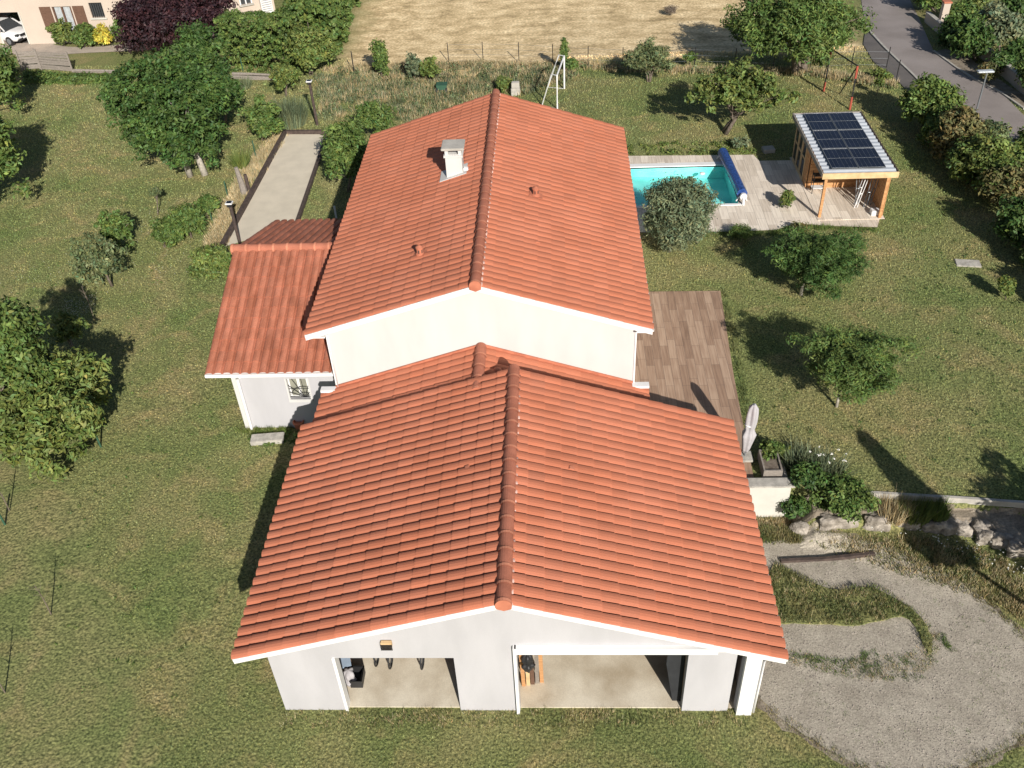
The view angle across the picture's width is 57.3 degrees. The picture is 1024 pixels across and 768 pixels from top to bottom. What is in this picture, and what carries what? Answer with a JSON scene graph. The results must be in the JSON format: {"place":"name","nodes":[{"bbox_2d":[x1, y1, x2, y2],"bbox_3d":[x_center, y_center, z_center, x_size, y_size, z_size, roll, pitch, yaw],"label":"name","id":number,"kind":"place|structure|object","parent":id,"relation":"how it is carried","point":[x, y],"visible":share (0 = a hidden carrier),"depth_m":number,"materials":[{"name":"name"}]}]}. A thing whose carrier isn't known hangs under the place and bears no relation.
{"place":"outdoors","nodes":[
{"label":"outdoors","id":0,"kind":"place"},
{"bbox_2d":[0,42,157,54],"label":"neighbour path","id":1,"kind":"structure","parent":0,"point":[47,47],"depth_m":68.64,"materials":[{"name":"beige concrete"}]},
{"bbox_2d":[0,14,26,45],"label":"parked car","id":2,"kind":"object","parent":1,"relation":"on","point":[12,30],"visible":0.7,"depth_m":69.67,"materials":[{"name":"white paint"}]},
{"bbox_2d":[268,92,311,129],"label":"ornamental grass","id":3,"kind":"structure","parent":0,"point":[294,116],"depth_m":55.64,"materials":[{"name":"green plant"}]},
{"bbox_2d":[0,0,1023,767],"bbox_3d":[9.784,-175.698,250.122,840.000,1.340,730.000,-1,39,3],"label":"ground","id":4,"kind":"structure","parent":0,"point":[52,714],"depth_m":33.67,"materials":[{"name":"green plant"}]},
{"bbox_2d":[0,43,26,110],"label":"walnut tree","id":5,"kind":"object","parent":4,"relation":"on","point":[9,84],"visible":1,"depth_m":56.96,"materials":[{"name":"green plant"}]},
{"bbox_2d":[0,115,31,199],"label":"walnut tree","id":6,"kind":"object","parent":4,"relation":"on","point":[10,166],"visible":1,"depth_m":47.26,"materials":[{"name":"green plant"}]},
{"bbox_2d":[0,293,59,403],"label":"fruit tree","id":7,"kind":"object","parent":4,"relation":"on","point":[22,348],"visible":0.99,"depth_m":31.58,"materials":[{"name":"green plant"}]},
{"bbox_2d":[34,49,72,70],"bbox_3d":[-31.647,-22.282,64.775,2.717,1.532,0.115,9,41,14],"label":"slat fence","id":8,"kind":"object","parent":4,"relation":"on","point":[51,63],"visible":0.92,"depth_m":64.79,"materials":[{"name":"beige wood"}]},
{"bbox_2d":[0,338,114,484],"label":"cherry tree","id":9,"kind":"object","parent":4,"relation":"on","point":[29,423],"visible":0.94,"depth_m":32.32,"materials":[{"name":"green plant"}]},
{"bbox_2d":[45,17,72,45],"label":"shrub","id":10,"kind":"object","parent":4,"relation":"on","point":[61,32],"visible":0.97,"depth_m":68.39,"materials":[{"name":"green plant"}]},
{"bbox_2d":[0,0,138,43],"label":"neighbour house","id":11,"kind":"structure","parent":4,"relation":"on","point":[36,17],"depth_m":68.44,"materials":[{"name":"paint"}]},
{"bbox_2d":[47,308,91,351],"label":"young tree","id":12,"kind":"object","parent":4,"relation":"on","point":[67,326],"visible":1,"depth_m":38.36,"materials":[{"name":"green plant"}]},
{"bbox_2d":[21,68,133,84],"bbox_3d":[-29.760,-20.858,63.562,8.714,0.557,2.342,5,40,10],"label":"leafy bed","id":13,"kind":"object","parent":4,"relation":"on","point":[44,77],"visible":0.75,"depth_m":63.45,"materials":[{"name":"green plant"}]},
{"bbox_2d":[69,22,96,48],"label":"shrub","id":14,"kind":"object","parent":4,"relation":"on","point":[80,36],"visible":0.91,"depth_m":68.00,"materials":[{"name":"green plant"}]},
{"bbox_2d":[68,231,128,286],"bbox_3d":[-18.581,-5.327,42.016,2.628,2.904,2.678,-1,39,3],"label":"fruit tree","id":15,"kind":"object","parent":4,"relation":"on","point":[94,259],"visible":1,"depth_m":41.63,"materials":[{"name":"green plant"}]},
{"bbox_2d":[93,209,135,252],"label":"fruit tree","id":16,"kind":"object","parent":4,"relation":"on","point":[116,225],"visible":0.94,"depth_m":44.67,"materials":[{"name":"green plant"}]},
{"bbox_2d":[0,110,281,697],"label":"lawn weeds","id":17,"kind":"object","parent":4,"relation":"on","point":[136,399],"visible":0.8,"depth_m":35.72,"materials":[{"name":"green plant"}]},
{"bbox_2d":[95,43,236,177],"bbox_3d":[-18.089,-14.166,49.403,7.084,7.128,7.002,-1,39,3],"label":"maple tree","id":18,"kind":"object","parent":4,"relation":"on","point":[177,102],"visible":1,"depth_m":47.76,"materials":[{"name":"green plant"}]},
{"bbox_2d":[147,213,184,247],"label":"hedge","id":19,"kind":"object","parent":4,"relation":"on","point":[164,231],"visible":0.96,"depth_m":44.90,"materials":[{"name":"green plant"}]},
{"bbox_2d":[107,0,238,53],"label":"purple plum tree","id":20,"kind":"object","parent":4,"relation":"on","point":[144,21],"visible":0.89,"depth_m":63.51,"materials":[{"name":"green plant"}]},
{"bbox_2d":[166,201,208,238],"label":"hedge","id":21,"kind":"object","parent":4,"relation":"on","point":[192,219],"visible":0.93,"depth_m":45.43,"materials":[{"name":"green plant"}]},
{"bbox_2d":[171,18,234,120],"bbox_3d":[-18.022,-18.424,55.554,3.270,6.097,3.224,-1,39,3],"label":"maple tree","id":22,"kind":"object","parent":4,"relation":"on","point":[197,36],"visible":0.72,"depth_m":53.99,"materials":[{"name":"green plant"}]},
{"bbox_2d":[192,192,221,217],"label":"leafy shrub","id":23,"kind":"object","parent":4,"relation":"on","point":[206,202],"visible":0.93,"depth_m":47.19,"materials":[{"name":"green plant"}]},
{"bbox_2d":[185,242,231,280],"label":"leafy shrub","id":24,"kind":"object","parent":4,"relation":"on","point":[208,261],"visible":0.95,"depth_m":42.27,"materials":[{"name":"green plant"}]},
{"bbox_2d":[156,0,274,33],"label":"neighbour annexe","id":25,"kind":"structure","parent":4,"relation":"on","point":[267,6],"depth_m":72.15,"materials":[{"name":"paint"}]},
{"bbox_2d":[211,61,247,124],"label":"maple tree","id":26,"kind":"object","parent":4,"relation":"on","point":[236,97],"visible":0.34,"depth_m":55.12,"materials":[{"name":"green plant"}]},
{"bbox_2d":[203,132,287,245],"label":"court edge grass","id":27,"kind":"structure","parent":4,"relation":"on","point":[224,216],"depth_m":49.47,"materials":[{"name":"beige plant"}]},
{"bbox_2d":[219,131,286,247],"bbox_3d":[-13.724,-10.744,50.330,0.220,0.342,12.653,0,39,4],"label":"timber edging","id":28,"kind":"object","parent":4,"relation":"on","point":[246,202],"visible":0.96,"depth_m":49.70,"materials":[{"name":"brown wood"}]},
{"bbox_2d":[213,8,303,73],"bbox_3d":[-16.817,-23.023,63.201,6.020,3.898,3.090,4,40,9],"label":"clipped hedge","id":29,"kind":"object","parent":4,"relation":"on","point":[261,27],"visible":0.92,"depth_m":62.36,"materials":[{"name":"green plant"}]},
{"bbox_2d":[236,92,286,140],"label":"leafy shrub","id":30,"kind":"object","parent":4,"relation":"on","point":[262,121],"visible":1,"depth_m":53.50,"materials":[{"name":"green plant"}]},
{"bbox_2d":[226,134,322,245],"bbox_3d":[-12.259,-10.697,50.313,3.231,0.113,12.648,-1,39,3],"label":"boules court","id":31,"kind":"object","parent":4,"relation":"on","point":[280,191],"visible":0.88,"depth_m":50.19,"materials":[{"name":"beige sand"}]},
{"bbox_2d":[269,62,302,95],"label":"leafy shrub","id":32,"kind":"object","parent":4,"relation":"on","point":[281,76],"visible":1,"depth_m":58.74,"materials":[{"name":"green plant"}]},
{"bbox_2d":[282,21,342,74],"bbox_3d":[-13.215,-21.852,61.421,3.810,3.490,4.108,-1,39,3],"label":"leafy shrub","id":33,"kind":"object","parent":4,"relation":"on","point":[308,49],"visible":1,"depth_m":60.78,"materials":[{"name":"green plant"}]},
{"bbox_2d":[275,0,361,51],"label":"clipped hedge","id":34,"kind":"object","parent":4,"relation":"on","point":[334,18],"visible":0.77,"depth_m":64.23,"materials":[{"name":"green plant"}]},
{"bbox_2d":[320,115,367,191],"bbox_3d":[-8.454,-11.866,48.453,2.926,4.148,3.285,-13,40,-11],"label":"fruit tree","id":35,"kind":"object","parent":4,"relation":"on","point":[342,138],"visible":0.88,"depth_m":47.42,"materials":[{"name":"green plant"}]},
{"bbox_2d":[353,99,397,133],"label":"fruit tree","id":36,"kind":"object","parent":4,"relation":"on","point":[371,115],"visible":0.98,"depth_m":52.40,"materials":[{"name":"green plant"}]},
{"bbox_2d":[368,37,390,77],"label":"columnar shrub","id":37,"kind":"object","parent":4,"relation":"on","point":[380,57],"visible":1,"depth_m":60.38,"materials":[{"name":"green plant"}]},
{"bbox_2d":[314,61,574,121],"bbox_3d":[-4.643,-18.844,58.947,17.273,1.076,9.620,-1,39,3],"label":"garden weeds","id":38,"kind":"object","parent":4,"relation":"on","point":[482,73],"visible":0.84,"depth_m":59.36,"materials":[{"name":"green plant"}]},
{"bbox_2d":[312,60,579,122],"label":"wild grass","id":39,"kind":"structure","parent":4,"relation":"on","point":[386,97],"depth_m":59.58,"materials":[{"name":"plant"}]},
{"bbox_2d":[205,89,788,714],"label":"house","id":40,"kind":"structure","parent":4,"relation":"on","point":[501,461],"depth_m":27.88,"materials":[{"name":"tile"}]},
{"bbox_2d":[284,378,312,401],"bbox_3d":[-7.673,0.184,33.785,0.870,1.080,0.200,-1,39,3],"label":"window","id":41,"kind":"structure","parent":40,"relation":"in","point":[296,388],"depth_m":33.83,"materials":[{"name":"white glass"}]},
{"bbox_2d":[666,655,685,700],"bbox_3d":[4.288,7.575,24.713,0.480,2.610,0.100,-1,39,3],"label":"black curtain","id":42,"kind":"object","parent":40,"relation":"hanging from","point":[675,664],"visible":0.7,"depth_m":24.73,"materials":[{"name":"grey fabric"}]},
{"bbox_2d":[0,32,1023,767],"bbox_3d":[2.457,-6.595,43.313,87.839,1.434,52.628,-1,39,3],"label":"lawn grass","id":43,"kind":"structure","parent":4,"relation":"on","point":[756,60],"depth_m":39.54,"materials":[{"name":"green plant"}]},
{"bbox_2d":[279,706,753,731],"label":"front edge grass","id":44,"kind":"structure","parent":4,"relation":"on","point":[606,714],"depth_m":25.34,"materials":[{"name":"green plant"}]},
{"bbox_2d":[320,57,899,88],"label":"wire fence","id":45,"kind":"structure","parent":4,"relation":"on","point":[867,77],"depth_m":58.59,"materials":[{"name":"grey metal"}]},
{"bbox_2d":[620,35,675,81],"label":"plum shrub","id":46,"kind":"object","parent":4,"relation":"on","point":[648,58],"visible":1,"depth_m":55.37,"materials":[{"name":"green plant"}]},
{"bbox_2d":[639,171,724,252],"bbox_3d":[7.088,-7.236,40.113,3.448,3.764,3.495,25,47,30],"label":"olive tree","id":47,"kind":"object","parent":4,"relation":"on","point":[680,211],"visible":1,"depth_m":39.26,"materials":[{"name":"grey plant"}]},
{"bbox_2d":[627,138,757,155],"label":"weeds","id":48,"kind":"object","parent":4,"relation":"on","point":[663,151],"visible":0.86,"depth_m":48.77,"materials":[{"name":"green plant"}]},
{"bbox_2d":[635,291,753,477],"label":"deck","id":49,"kind":"structure","parent":4,"relation":"on","point":[683,357],"depth_m":35.22,"materials":[{"name":"brown wood"}]},
{"bbox_2d":[741,403,758,461],"bbox_3d":[7.635,1.559,30.238,0.534,2.182,0.559,-1,39,3],"label":"parasol","id":50,"kind":"object","parent":49,"relation":"on","point":[749,434],"visible":0.99,"depth_m":30.16,"materials":[{"name":"white fabric"}]},
{"bbox_2d":[722,286,748,423],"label":"deck edge tufts","id":51,"kind":"object","parent":4,"relation":"on","point":[727,316],"visible":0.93,"depth_m":35.42,"materials":[{"name":"green plant"}]},
{"bbox_2d":[683,54,802,134],"bbox_3d":[11.799,-14.994,49.052,6.042,4.133,4.850,-1,39,3],"label":"apple tree","id":52,"kind":"object","parent":4,"relation":"on","point":[743,86],"visible":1,"depth_m":47.87,"materials":[{"name":"green plant"}]},
{"bbox_2d":[757,449,782,477],"bbox_3d":[8.361,2.604,30.382,0.600,0.400,1.000,-1,39,3],"label":"planter","id":53,"kind":"object","parent":4,"relation":"on","point":[771,468],"visible":0.76,"depth_m":30.12,"materials":[{"name":"grey concrete"}]},
{"bbox_2d":[758,439,790,461],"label":"leafy shrub","id":54,"kind":"object","parent":53,"relation":"in","point":[774,448],"visible":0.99,"depth_m":30.55,"materials":[{"name":"green plant"}]},
{"bbox_2d":[747,463,794,516],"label":"garden wall","id":55,"kind":"structure","parent":4,"relation":"on","point":[768,495],"depth_m":29.88,"materials":[{"name":"white paint"}]},
{"bbox_2d":[757,521,804,543],"bbox_3d":[8.203,4.713,29.851,2.310,0.300,1.083,-1,39,3],"label":"grass patch","id":56,"kind":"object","parent":4,"relation":"on","point":[792,537],"depth_m":29.79,"materials":[{"name":"green plant"}]},
{"bbox_2d":[703,220,880,237],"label":"terrace edge tufts","id":57,"kind":"object","parent":4,"relation":"on","point":[823,226],"visible":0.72,"depth_m":42.04,"materials":[{"name":"green plant"}]},
{"bbox_2d":[779,494,810,519],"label":"leafy shrub","id":58,"kind":"object","parent":4,"relation":"on","point":[794,506],"visible":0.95,"depth_m":29.76,"materials":[{"name":"green plant"}]},
{"bbox_2d":[720,0,877,73],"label":"weeping tree","id":59,"kind":"object","parent":4,"relation":"on","point":[820,26],"visible":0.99,"depth_m":53.59,"materials":[{"name":"green plant"}]},
{"bbox_2d":[769,430,846,472],"bbox_3d":[9.531,2.251,30.395,2.414,0.912,2.084,-1,39,3],"label":"agapanthus","id":60,"kind":"object","parent":4,"relation":"on","point":[789,462],"depth_m":30.45,"materials":[{"name":"green plant"}]},
{"bbox_2d":[788,459,831,490],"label":"leafy shrub","id":61,"kind":"object","parent":4,"relation":"on","point":[809,476],"visible":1,"depth_m":29.46,"materials":[{"name":"green plant"}]},
{"bbox_2d":[760,224,872,301],"bbox_3d":[12.067,-4.618,37.035,4.591,3.120,4.331,-1,39,3],"label":"mimosa tree","id":62,"kind":"object","parent":4,"relation":"on","point":[818,261],"visible":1,"depth_m":36.42,"materials":[{"name":"green plant"}]},
{"bbox_2d":[811,444,863,483],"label":"agapanthus","id":63,"kind":"object","parent":4,"relation":"on","point":[835,468],"visible":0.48,"depth_m":30.02,"materials":[{"name":"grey plant"}]},
{"bbox_2d":[781,322,924,407],"bbox_3d":[11.291,-0.435,31.837,4.506,3.263,3.763,18,44,24],"label":"mimosa tree","id":64,"kind":"object","parent":4,"relation":"on","point":[861,369],"visible":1,"depth_m":30.91,"materials":[{"name":"green plant"}]},
{"bbox_2d":[862,504,891,531],"bbox_3d":[11.485,4.290,29.572,0.948,0.855,0.730,0,39,4],"label":"rock","id":65,"kind":"object","parent":4,"relation":"on","point":[875,521],"visible":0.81,"depth_m":29.31,"materials":[{"name":"stone"}]},
{"bbox_2d":[730,161,1023,460],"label":"lawn weeds","id":66,"kind":"object","parent":4,"relation":"on","point":[781,327],"visible":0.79,"depth_m":35.99,"materials":[{"name":"green plant"}]},
{"bbox_2d":[757,518,1023,767],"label":"driveway edge","id":67,"kind":"object","parent":4,"relation":"on","point":[761,705],"visible":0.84,"depth_m":24.71,"materials":[{"name":"beige gravel"}]},
{"bbox_2d":[791,493,1023,542],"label":"dirt strip","id":68,"kind":"object","parent":4,"relation":"on","point":[1007,520],"visible":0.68,"depth_m":29.12,"materials":[{"name":"soil"}]},
{"bbox_2d":[819,512,859,530],"bbox_3d":[10.275,4.306,29.658,1.323,0.812,0.676,-5,39,-3],"label":"rock","id":69,"kind":"object","parent":68,"relation":"on","point":[828,521],"visible":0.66,"depth_m":29.40,"materials":[{"name":"stone"}]},
{"bbox_2d":[809,469,880,524],"bbox_3d":[10.449,3.598,29.270,2.047,1.301,1.856,-30,46,-29],"label":"leafy shrub","id":70,"kind":"object","parent":68,"relation":"on","point":[845,495],"visible":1,"depth_m":28.93,"materials":[{"name":"green plant"}]},
{"bbox_2d":[874,486,919,526],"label":"dry tuft","id":71,"kind":"object","parent":68,"relation":"on","point":[896,516],"visible":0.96,"depth_m":29.13,"materials":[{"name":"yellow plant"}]},
{"bbox_2d":[892,489,942,526],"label":"dry tuft","id":72,"kind":"object","parent":68,"relation":"on","point":[923,520],"visible":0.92,"depth_m":29.06,"materials":[{"name":"plant"}]},
{"bbox_2d":[940,514,973,536],"bbox_3d":[13.825,4.454,29.258,1.002,0.683,0.711,6,40,11],"label":"rock","id":73,"kind":"object","parent":68,"relation":"on","point":[959,527],"visible":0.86,"depth_m":28.98,"materials":[{"name":"stone"}]},
{"bbox_2d":[971,518,993,545],"bbox_3d":[14.530,4.662,28.949,0.680,0.862,0.731,-3,39,0],"label":"rock","id":74,"kind":"object","parent":68,"relation":"on","point":[983,532],"visible":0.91,"depth_m":28.75,"materials":[{"name":"stone"}]},
{"bbox_2d":[817,533,1023,619],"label":"bank grass","id":75,"kind":"structure","parent":4,"relation":"on","point":[996,584],"depth_m":28.38,"materials":[{"name":"green plant"}]},
{"bbox_2d":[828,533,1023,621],"bbox_3d":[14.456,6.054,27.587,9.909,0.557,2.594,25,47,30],"label":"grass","id":76,"kind":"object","parent":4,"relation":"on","point":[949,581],"visible":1,"depth_m":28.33,"materials":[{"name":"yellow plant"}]},
{"bbox_2d":[894,71,958,121],"bbox_3d":[21.719,-14.788,48.777,3.305,3.235,3.491,-1,39,3],"label":"hedge bush","id":77,"kind":"object","parent":4,"relation":"on","point":[925,92],"visible":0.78,"depth_m":47.97,"materials":[{"name":"green plant"}]},
{"bbox_2d":[914,102,960,146],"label":"hedge bush","id":78,"kind":"object","parent":4,"relation":"on","point":[931,123],"visible":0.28,"depth_m":47.08,"materials":[{"name":"green plant"}]},
{"bbox_2d":[913,84,971,130],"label":"hedge bush","id":79,"kind":"object","parent":4,"relation":"on","point":[958,98],"visible":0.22,"depth_m":47.55,"materials":[{"name":"green plant"}]},
{"bbox_2d":[870,491,1023,507],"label":"kerb","id":80,"kind":"structure","parent":4,"relation":"on","point":[991,502],"depth_m":29.20,"materials":[{"name":"concrete"}]},
{"bbox_2d":[932,14,970,46],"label":"roadside bush","id":81,"kind":"object","parent":4,"relation":"on","point":[949,25],"visible":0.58,"depth_m":59.61,"materials":[{"name":"green plant"}]},
{"bbox_2d":[926,101,988,158],"bbox_3d":[21.778,-12.170,45.715,2.856,3.086,2.832,-1,39,3],"label":"hedge bush","id":82,"kind":"object","parent":4,"relation":"on","point":[968,121],"visible":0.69,"depth_m":45.07,"materials":[{"name":"green plant"}]},
{"bbox_2d":[941,133,982,184],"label":"hedge bush","id":83,"kind":"object","parent":4,"relation":"on","point":[952,155],"visible":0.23,"depth_m":44.07,"materials":[{"name":"green plant"}]},
{"bbox_2d":[949,0,980,18],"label":"roadside bush","id":84,"kind":"object","parent":4,"relation":"on","point":[965,9],"visible":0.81,"depth_m":62.93,"materials":[{"name":"green plant"}]},
{"bbox_2d":[946,11,1002,60],"bbox_3d":[27.964,-20.998,56.915,2.803,2.937,3.179,-13,40,-12],"label":"roadside bush","id":85,"kind":"object","parent":4,"relation":"on","point":[976,38],"visible":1,"depth_m":56.44,"materials":[{"name":"green plant"}]},
{"bbox_2d":[935,49,1023,105],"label":"verge","id":86,"kind":"structure","parent":4,"relation":"on","point":[968,65],"depth_m":55.69,"materials":[{"name":"green plant"}]},
{"bbox_2d":[978,48,1023,94],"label":"wall","id":87,"kind":"structure","parent":86,"relation":"on","point":[1009,74],"depth_m":54.28,"materials":[{"name":"concrete"}]},
{"bbox_2d":[948,128,1019,180],"bbox_3d":[22.184,-10.333,43.389,2.927,3.154,3.262,-30,46,-29],"label":"hedge bush","id":88,"kind":"object","parent":4,"relation":"on","point":[979,155],"visible":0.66,"depth_m":42.87,"materials":[{"name":"green plant"}]},
{"bbox_2d":[970,151,1023,205],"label":"hedge bush","id":89,"kind":"object","parent":4,"relation":"on","point":[1003,161],"visible":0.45,"depth_m":42.00,"materials":[{"name":"green plant"}]},
{"bbox_2d":[973,0,1023,50],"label":"roadside bush","id":90,"kind":"object","parent":4,"relation":"on","point":[1004,21],"visible":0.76,"depth_m":57.31,"materials":[{"name":"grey plant"}]},
{"bbox_2d":[982,116,1014,143],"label":"hedge bush","id":91,"kind":"object","parent":4,"relation":"on","point":[1001,129],"visible":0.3,"depth_m":45.09,"materials":[{"name":"green plant"}]},
{"bbox_2d":[977,160,1023,204],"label":"hedge bush","id":92,"kind":"object","parent":4,"relation":"on","point":[1018,175],"visible":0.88,"depth_m":41.55,"materials":[{"name":"green plant"}]},
{"bbox_2d":[987,192,1023,248],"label":"hedge bush","id":93,"kind":"object","parent":4,"relation":"on","point":[1012,216],"visible":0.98,"depth_m":39.45,"materials":[{"name":"green plant"}]},
{"bbox_2d":[628,155,878,231],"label":"terrace","id":94,"kind":"structure","parent":0,"point":[765,183],"depth_m":44.28,"materials":[{"name":"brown wood"}]},
{"bbox_2d":[630,162,741,207],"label":"swimming pool","id":95,"kind":"structure","parent":94,"relation":"in","point":[715,176],"depth_m":47.44,"materials":[{"name":"liquid"}]},
{"bbox_2d":[716,148,746,205],"bbox_3d":[10.764,-10.218,45.764,0.561,0.647,5.136,-3,39,0],"label":"cover roller","id":96,"kind":"object","parent":94,"relation":"on","point":[733,174],"visible":1,"depth_m":45.26,"materials":[{"name":"blue plastic"}]},
{"bbox_2d":[790,111,898,219],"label":"pool shed","id":97,"kind":"structure","parent":94,"relation":"on","point":[843,151],"depth_m":43.56,"materials":[{"name":"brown wood"}]},
{"bbox_2d":[863,32,917,89],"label":"pavement","id":98,"kind":"structure","parent":0,"point":[878,53],"depth_m":57.87,"materials":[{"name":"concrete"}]},
{"bbox_2d":[758,527,1023,767],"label":"gravel driveway","id":99,"kind":"structure","parent":0,"point":[806,545],"depth_m":25.82,"materials":[{"name":"beige gravel"}]},
{"bbox_2d":[780,551,874,562],"bbox_3d":[9.758,5.363,28.981,2.895,0.283,0.100,-3,39,0],"label":"timber edging","id":100,"kind":"object","parent":99,"relation":"on","point":[831,558],"visible":1,"depth_m":28.97,"materials":[{"name":"brown wood"}]},
{"bbox_2d":[769,562,938,653],"bbox_3d":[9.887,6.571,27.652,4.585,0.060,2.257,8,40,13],"label":"grass island","id":101,"kind":"structure","parent":99,"relation":"on","point":[870,619],"depth_m":27.64,"materials":[{"name":"green plant"}]},
{"bbox_2d":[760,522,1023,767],"bbox_3d":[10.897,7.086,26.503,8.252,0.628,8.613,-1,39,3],"label":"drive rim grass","id":102,"kind":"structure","parent":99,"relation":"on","point":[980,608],"depth_m":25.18,"materials":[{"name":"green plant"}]},
{"bbox_2d":[861,0,1023,142],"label":"road","id":103,"kind":"structure","parent":0,"point":[900,31],"depth_m":58.61,"materials":[{"name":"grey asphalt"}]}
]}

